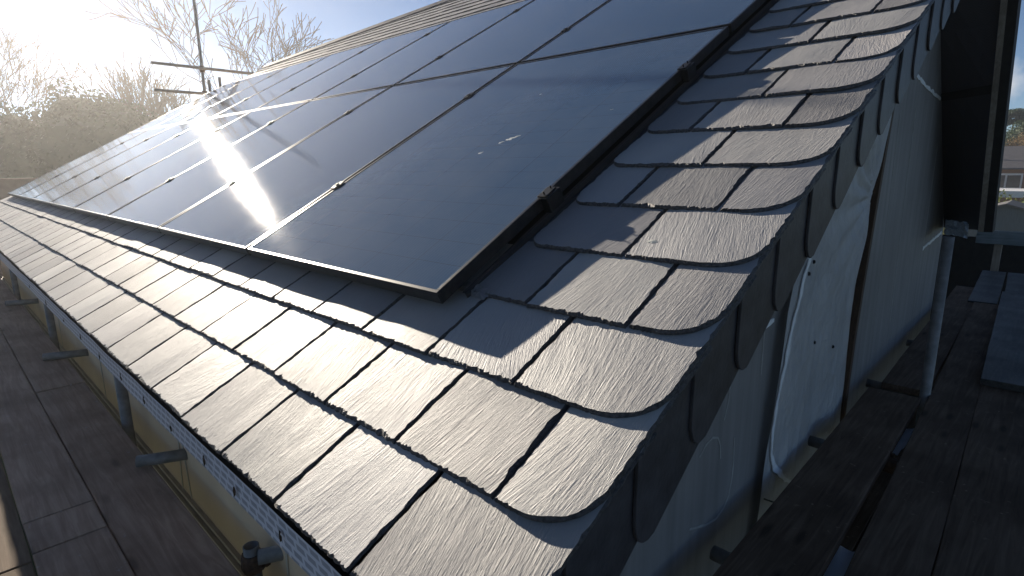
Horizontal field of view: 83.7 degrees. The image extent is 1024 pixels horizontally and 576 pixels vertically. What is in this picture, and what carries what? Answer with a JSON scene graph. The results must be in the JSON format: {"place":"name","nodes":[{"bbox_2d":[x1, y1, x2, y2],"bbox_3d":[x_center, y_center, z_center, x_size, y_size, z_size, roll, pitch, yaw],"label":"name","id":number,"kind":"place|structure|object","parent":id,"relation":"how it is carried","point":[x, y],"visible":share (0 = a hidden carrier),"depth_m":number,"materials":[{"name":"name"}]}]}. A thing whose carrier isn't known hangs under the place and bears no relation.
{"place":"outdoors","nodes":[
{"label":"outdoors","id":0,"kind":"place"},
{"bbox_2d":[0,278,8,289],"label":"scaffold board","id":1,"kind":"object","parent":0,"point":[3,285],"visible":0.76,"depth_m":6.16,"materials":[{"name":"wood"}]},
{"bbox_2d":[0,458,31,574],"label":"scaffold board","id":2,"kind":"object","parent":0,"point":[14,552],"visible":0.8,"depth_m":1.95,"materials":[{"name":"wood"}]},
{"bbox_2d":[0,563,35,575],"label":"scaffold board","id":3,"kind":"object","parent":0,"point":[27,570],"visible":1,"depth_m":1.77,"materials":[{"name":"wood"}]},
{"bbox_2d":[0,178,36,277],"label":"garden wall","id":4,"kind":"structure","parent":0,"point":[7,185],"depth_m":15.75,"materials":[{"name":"brick"}]},
{"bbox_2d":[0,453,37,575],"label":"ground","id":5,"kind":"structure","parent":0,"point":[18,514],"depth_m":8.48,"materials":[{"name":"brown soil"}]},
{"bbox_2d":[0,28,90,116],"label":"bare tree","id":6,"kind":"object","parent":5,"relation":"on","point":[19,75],"visible":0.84,"depth_m":29.57,"materials":[{"name":"brown plant"}]},
{"bbox_2d":[0,77,160,177],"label":"evergreen tree","id":7,"kind":"object","parent":5,"relation":"on","point":[62,131],"visible":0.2,"depth_m":21.83,"materials":[{"name":"green plant"}]},
{"bbox_2d":[51,51,190,119],"bbox_3d":[-19.280,-6.795,30.236,5.826,10.808,8.108,-2,12,-6],"label":"bare tree","id":8,"kind":"object","parent":5,"relation":"on","point":[128,95],"visible":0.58,"depth_m":28.93,"materials":[{"name":"brown plant"}]},
{"bbox_2d":[113,375,136,446],"bbox_3d":[-1.900,1.425,2.996,0.048,2.580,0.048,11,17,43],"label":"scaffold tube","id":9,"kind":"object","parent":5,"relation":"on","point":[123,400],"depth_m":2.80,"materials":[{"name":"grey metal"}]},
{"bbox_2d":[71,83,190,115],"bbox_3d":[-20.285,-6.658,32.583,7.095,9.578,4.954,-2,12,-8],"label":"bare tree","id":10,"kind":"object","parent":5,"relation":"on","point":[189,95],"visible":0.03,"depth_m":32.08,"materials":[{"name":"brown plant"}]},
{"bbox_2d":[192,0,206,95],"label":"scaffold tube","id":11,"kind":"object","parent":5,"relation":"on","point":[199,44],"visible":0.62,"depth_m":9.54,"materials":[{"name":"grey metal"}]},
{"bbox_2d":[154,88,208,94],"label":"scaffold tube","id":12,"kind":"object","parent":11,"relation":"attached to","point":[178,91],"visible":0.55,"depth_m":9.39,"materials":[{"name":"grey metal"}]},
{"bbox_2d":[151,61,253,74],"bbox_3d":[-5.089,-3.713,9.704,0.047,0.062,1.820,11,17,43],"label":"scaffold tube","id":13,"kind":"object","parent":11,"relation":"attached to","point":[199,67],"visible":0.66,"depth_m":9.56,"materials":[{"name":"grey metal"}]},
{"bbox_2d":[207,80,211,91],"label":"scaffold tube","id":14,"kind":"object","parent":5,"relation":"on","point":[209,85],"visible":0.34,"depth_m":9.97,"materials":[{"name":"grey metal"}]},
{"bbox_2d":[86,0,333,89],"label":"bare tree","id":15,"kind":"object","parent":5,"relation":"on","point":[236,47],"visible":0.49,"depth_m":26.55,"materials":[{"name":"brown plant"}]},
{"bbox_2d":[218,77,221,86],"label":"scaffold tube","id":16,"kind":"object","parent":5,"relation":"on","point":[219,82],"visible":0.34,"depth_m":10.07,"materials":[{"name":"grey metal"}]},
{"bbox_2d":[0,0,1021,575],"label":"house","id":17,"kind":"structure","parent":5,"relation":"on","point":[588,386],"depth_m":1.44,"materials":[{"name":"stone"}]},
{"bbox_2d":[9,269,20,299],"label":"scaffold tube","id":18,"kind":"object","parent":17,"relation":"attached to","point":[15,285],"depth_m":5.84,"materials":[{"name":"grey metal"}]},
{"bbox_2d":[5,298,38,305],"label":"scaffold tube","id":19,"kind":"object","parent":17,"relation":"attached to","point":[21,302],"visible":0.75,"depth_m":5.24,"materials":[{"name":"grey metal"}]},
{"bbox_2d":[43,303,59,350],"bbox_3d":[-3.467,1.120,4.495,0.048,2.580,0.048,11,17,43],"label":"scaffold tube","id":20,"kind":"object","parent":17,"relation":"attached to","point":[51,325],"depth_m":4.30,"materials":[{"name":"grey metal"}]},
{"bbox_2d":[42,349,88,360],"bbox_3d":[-2.924,0.437,3.755,0.251,0.048,0.048,-5,13,-22],"label":"scaffold tube","id":21,"kind":"object","parent":17,"relation":"attached to","point":[65,354],"visible":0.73,"depth_m":3.74,"materials":[{"name":"grey metal"}]},
{"bbox_2d":[8,130,146,197],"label":"solar panel","id":22,"kind":"object","parent":17,"relation":"attached to","point":[66,167],"visible":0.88,"depth_m":7.55,"materials":[{"name":"black glass"}]},
{"bbox_2d":[18,125,173,200],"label":"solar panel","id":23,"kind":"object","parent":17,"relation":"attached to","point":[30,194],"visible":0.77,"depth_m":6.77,"materials":[{"name":"black glass"}]},
{"bbox_2d":[32,119,207,205],"bbox_3d":[-4.119,-1.353,6.042,1.148,0.839,1.477,11,17,43],"label":"solar panel","id":24,"kind":"object","parent":17,"relation":"attached to","point":[75,182],"visible":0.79,"depth_m":5.99,"materials":[{"name":"black glass"}]},
{"bbox_2d":[50,111,250,211],"bbox_3d":[-3.307,-1.195,5.266,1.148,0.839,1.477,11,17,43],"label":"solar panel","id":25,"kind":"object","parent":17,"relation":"attached to","point":[71,200],"visible":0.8,"depth_m":5.20,"materials":[{"name":"black glass"}]},
{"bbox_2d":[135,449,187,467],"bbox_3d":[-1.466,0.713,2.402,0.190,0.048,0.048,-5,13,-19],"label":"scaffold tube","id":26,"kind":"object","parent":17,"relation":"attached to","point":[160,458],"visible":0.81,"depth_m":2.38,"materials":[{"name":"grey metal"}]},
{"bbox_2d":[73,101,308,219],"bbox_3d":[-2.495,-1.037,4.490,1.148,0.839,1.477,11,17,43],"label":"solar panel","id":27,"kind":"object","parent":17,"relation":"attached to","point":[103,205],"visible":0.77,"depth_m":4.41,"materials":[{"name":"black glass"}]},
{"bbox_2d":[129,76,253,132],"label":"solar panel","id":28,"kind":"object","parent":17,"relation":"attached to","point":[181,109],"visible":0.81,"depth_m":8.43,"materials":[{"name":"black glass"}]},
{"bbox_2d":[151,66,288,128],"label":"solar panel","id":29,"kind":"object","parent":17,"relation":"attached to","point":[196,109],"visible":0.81,"depth_m":7.64,"materials":[{"name":"black glass"}]},
{"bbox_2d":[107,86,390,232],"bbox_3d":[-1.684,-0.878,3.714,1.148,0.839,1.477,11,17,43],"label":"solar panel","id":30,"kind":"object","parent":17,"relation":"attached to","point":[154,210],"visible":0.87,"depth_m":3.61,"materials":[{"name":"black glass"}]},
{"bbox_2d":[178,55,328,123],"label":"solar panel","id":31,"kind":"object","parent":17,"relation":"attached to","point":[239,97],"visible":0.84,"depth_m":6.86,"materials":[{"name":"black glass"}]},
{"bbox_2d":[240,541,270,575],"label":"scaffold tube","id":32,"kind":"object","parent":17,"relation":"attached to","point":[250,566],"visible":0.74,"depth_m":1.78,"materials":[{"name":"grey metal"}]},
{"bbox_2d":[37,383,240,575],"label":"scaffold board","id":33,"kind":"object","parent":32,"relation":"on","point":[154,526],"visible":0.84,"depth_m":2.18,"materials":[{"name":"wood"}]},
{"bbox_2d":[257,545,283,564],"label":"scaffold tube","id":34,"kind":"object","parent":32,"relation":"attached to","point":[270,554],"visible":0.36,"depth_m":1.78,"materials":[{"name":"grey metal"}]},
{"bbox_2d":[211,40,381,117],"bbox_3d":[-2.281,-2.231,6.128,1.148,0.839,1.477,11,17,43],"label":"solar panel","id":35,"kind":"object","parent":17,"relation":"attached to","point":[272,92],"visible":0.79,"depth_m":6.08,"materials":[{"name":"black glass"}]},
{"bbox_2d":[158,64,514,255],"bbox_3d":[-0.872,-0.720,2.938,1.148,0.839,1.477,11,17,43],"label":"solar panel","id":36,"kind":"object","parent":17,"relation":"attached to","point":[242,215],"visible":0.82,"depth_m":2.81,"materials":[{"name":"black glass"}]},
{"bbox_2d":[255,21,449,109],"bbox_3d":[-1.469,-2.072,5.352,1.148,0.839,1.477,11,17,43],"label":"solar panel","id":37,"kind":"object","parent":17,"relation":"attached to","point":[323,82],"visible":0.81,"depth_m":5.29,"materials":[{"name":"black glass"}]},
{"bbox_2d":[313,0,533,99],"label":"solar panel","id":38,"kind":"object","parent":17,"relation":"attached to","point":[406,61],"visible":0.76,"depth_m":4.50,"materials":[{"name":"black glass"}]},
{"bbox_2d":[247,26,728,303],"bbox_3d":[-0.059,-0.562,2.161,1.152,0.839,1.477,11,17,43],"label":"solar panel","id":39,"kind":"object","parent":17,"relation":"attached to","point":[443,208],"visible":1,"depth_m":1.95,"materials":[{"name":"black glass"}]},
{"bbox_2d":[395,0,609,84],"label":"solar panel","id":40,"kind":"object","parent":17,"relation":"attached to","point":[520,34],"visible":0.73,"depth_m":3.62,"materials":[{"name":"black glass"}]},
{"bbox_2d":[458,0,779,299],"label":"side flashing","id":41,"kind":"object","parent":17,"relation":"attached to","point":[571,195],"visible":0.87,"depth_m":1.73,"materials":[{"name":"metal"}]},
{"bbox_2d":[521,0,765,62],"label":"solar panel","id":42,"kind":"object","parent":17,"relation":"attached to","point":[611,23],"visible":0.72,"depth_m":2.72,"materials":[{"name":"black glass"}]},
{"bbox_2d":[709,545,730,564],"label":"scaffold tube","id":43,"kind":"object","parent":17,"relation":"attached to","point":[718,555],"visible":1,"depth_m":1.86,"materials":[{"name":"grey metal"}]},
{"bbox_2d":[757,115,891,520],"bbox_3d":[1.419,0.007,2.538,0.046,1.920,1.390,11,17,43],"label":"plastic sheet","id":44,"kind":"object","parent":17,"relation":"hanging from","point":[809,395],"visible":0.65,"depth_m":2.51,"materials":[{"name":"white plastic"}]},
{"bbox_2d":[808,435,956,486],"bbox_3d":[1.796,0.773,2.245,0.092,0.092,1.186,-12,17,-43],"label":"scaffold tube","id":45,"kind":"object","parent":17,"relation":"attached to","point":[889,467],"visible":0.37,"depth_m":2.42,"materials":[{"name":"grey metal"}]},
{"bbox_2d":[713,387,920,575],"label":"scaffold board","id":46,"kind":"object","parent":45,"relation":"on","point":[802,525],"visible":1,"depth_m":2.08,"materials":[{"name":"wood"}]},
{"bbox_2d":[893,428,913,454],"bbox_3d":[1.810,0.714,2.699,0.409,0.020,0.106,-11,16,-40],"label":"sheet scrap","id":47,"kind":"object","parent":46,"relation":"attached to","point":[903,441],"visible":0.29,"depth_m":2.67,"materials":[{"name":"white paint"}]},
{"bbox_2d":[840,367,942,551],"bbox_3d":[2.259,0.894,3.409,0.223,0.038,7.000,11,17,43],"label":"scaffold board","id":48,"kind":"object","parent":45,"relation":"on","point":[854,535],"visible":0.02,"depth_m":2.68,"materials":[{"name":"brown wood"}]},
{"bbox_2d":[906,339,913,345],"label":"scaffold tube","id":49,"kind":"object","parent":17,"relation":"attached to","point":[908,342],"visible":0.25,"depth_m":4.06,"materials":[{"name":"grey metal"}]},
{"bbox_2d":[914,236,954,427],"bbox_3d":[2.179,1.274,3.159,0.048,3.125,0.048,11,17,43],"label":"scaffold tube","id":50,"kind":"object","parent":5,"relation":"on","point":[944,265],"visible":0.6,"depth_m":2.91,"materials":[{"name":"grey metal"}]},
{"bbox_2d":[866,379,933,397],"bbox_3d":[2.485,0.620,2.924,0.092,0.092,1.171,-12,17,-43],"label":"scaffold tube","id":51,"kind":"object","parent":50,"relation":"attached to","point":[873,383],"visible":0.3,"depth_m":3.27,"materials":[{"name":"grey metal"}]},
{"bbox_2d":[844,302,998,575],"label":"scaffold board","id":52,"kind":"object","parent":51,"relation":"on","point":[903,534],"visible":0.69,"depth_m":2.23,"materials":[{"name":"wood"}]},
{"bbox_2d":[881,286,973,395],"bbox_3d":[3.306,0.283,4.357,0.213,0.038,3.421,10,16,42],"label":"scaffold board","id":53,"kind":"object","parent":51,"relation":"on","point":[904,375],"visible":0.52,"depth_m":3.74,"materials":[{"name":"wood"}]},
{"bbox_2d":[968,270,1005,304],"bbox_3d":[4.672,-0.014,5.603,0.203,0.038,1.882,10,16,41],"label":"scaffold board","id":54,"kind":"object","parent":53,"relation":"on","point":[988,287],"visible":0.88,"depth_m":5.44,"materials":[{"name":"grey wood"}]},
{"bbox_2d":[1005,272,1023,292],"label":"scaffold board","id":55,"kind":"object","parent":54,"relation":"on","point":[1015,283],"visible":0.67,"depth_m":5.64,"materials":[{"name":"wood"}]},
{"bbox_2d":[933,385,1023,575],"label":"scaffold board","id":56,"kind":"object","parent":51,"relation":"on","point":[983,533],"visible":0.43,"depth_m":2.06,"materials":[{"name":"brown wood"}]},
{"bbox_2d":[980,291,1023,392],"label":"scaffold board","id":57,"kind":"object","parent":56,"relation":"on","point":[1003,367],"visible":1,"depth_m":3.57,"materials":[{"name":"grey wood"}]},
{"bbox_2d":[930,234,1023,318],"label":"hoarding","id":58,"kind":"object","parent":5,"relation":"on","point":[971,260],"depth_m":7.41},
{"bbox_2d":[943,190,1023,234],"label":"hedge","id":59,"kind":"object","parent":5,"relation":"on","point":[1004,193],"visible":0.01,"depth_m":31.57,"materials":[{"name":"green plant"}]},
{"bbox_2d":[968,200,1023,236],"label":"garden shed","id":60,"kind":"structure","parent":5,"relation":"on","point":[1010,215],"depth_m":27.08,"materials":[{"name":"wood"}]},
{"bbox_2d":[990,244,1002,270],"bbox_3d":[5.482,0.603,6.663,0.070,2.500,0.060,11,17,43],"label":"timber post","id":61,"kind":"object","parent":5,"relation":"on","point":[996,256],"visible":0.24,"depth_m":6.44,"materials":[{"name":"wood"}]},
{"bbox_2d":[975,230,1023,245],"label":"guard board","id":62,"kind":"object","parent":61,"relation":"attached to","point":[1006,238],"visible":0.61,"depth_m":6.35,"materials":[{"name":"wood"}]},
{"bbox_2d":[999,188,1023,202],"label":"flat roof building","id":63,"kind":"structure","parent":5,"relation":"on","point":[1017,194],"depth_m":35.03,"materials":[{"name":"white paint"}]},
{"bbox_2d":[1000,146,1023,188],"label":"bungalow","id":64,"kind":"object","parent":5,"relation":"on","point":[1012,174],"visible":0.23,"depth_m":41.79,"materials":[{"name":"white paint"}]},
{"bbox_2d":[1000,173,1023,187],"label":"window","id":65,"kind":"structure","parent":64,"relation":"in","point":[1008,180],"depth_m":41.63,"materials":[{"name":"white paint"}]},
{"bbox_2d":[1005,120,1023,145],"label":"conifer","id":66,"kind":"object","parent":5,"relation":"on","point":[1018,129],"visible":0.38,"depth_m":53.08,"materials":[{"name":"green plant"}]},
{"bbox_2d":[1005,132,1023,145],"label":"brush thicket","id":67,"kind":"object","parent":5,"relation":"on","point":[1019,138],"visible":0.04,"depth_m":49.16,"materials":[{"name":"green plant"}]},
{"bbox_2d":[1007,108,1023,131],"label":"pine tree","id":68,"kind":"object","parent":5,"relation":"on","point":[1015,114],"visible":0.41,"depth_m":54.68,"materials":[{"name":"green plant"}]},
{"bbox_2d":[0,289,84,395],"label":"scaffold board","id":69,"kind":"object","parent":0,"point":[28,340],"visible":0.81,"depth_m":3.95,"materials":[{"name":"wood"}]},
{"bbox_2d":[0,330,93,529],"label":"scaffold board","id":70,"kind":"object","parent":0,"point":[44,478],"visible":0.91,"depth_m":2.49,"materials":[{"name":"wood"}]},
{"bbox_2d":[23,501,106,560],"bbox_3d":[-1.559,0.847,2.000,0.222,0.042,0.206,11,17,43],"label":"scaffold board","id":71,"kind":"object","parent":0,"point":[51,531],"visible":0.79,"depth_m":1.99,"materials":[{"name":"wood"}]},
{"bbox_2d":[33,527,134,575],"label":"scaffold board","id":72,"kind":"object","parent":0,"point":[98,553],"visible":1,"depth_m":1.82,"materials":[{"name":"wood"}]},
{"bbox_2d":[0,0,1023,136],"label":"sky","id":73,"kind":"structure","parent":0,"point":[64,27],"materials":[{"name":"white"}]},
{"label":"scaffold board","id":74,"kind":"object","parent":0,"visible":0},
{"bbox_2d":[823,546,854,575],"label":"sheet scrap","id":75,"kind":"object","parent":74,"relation":"on","point":[840,562],"visible":0.34,"depth_m":1.87,"materials":[{"name":"white paint"}]}
]}

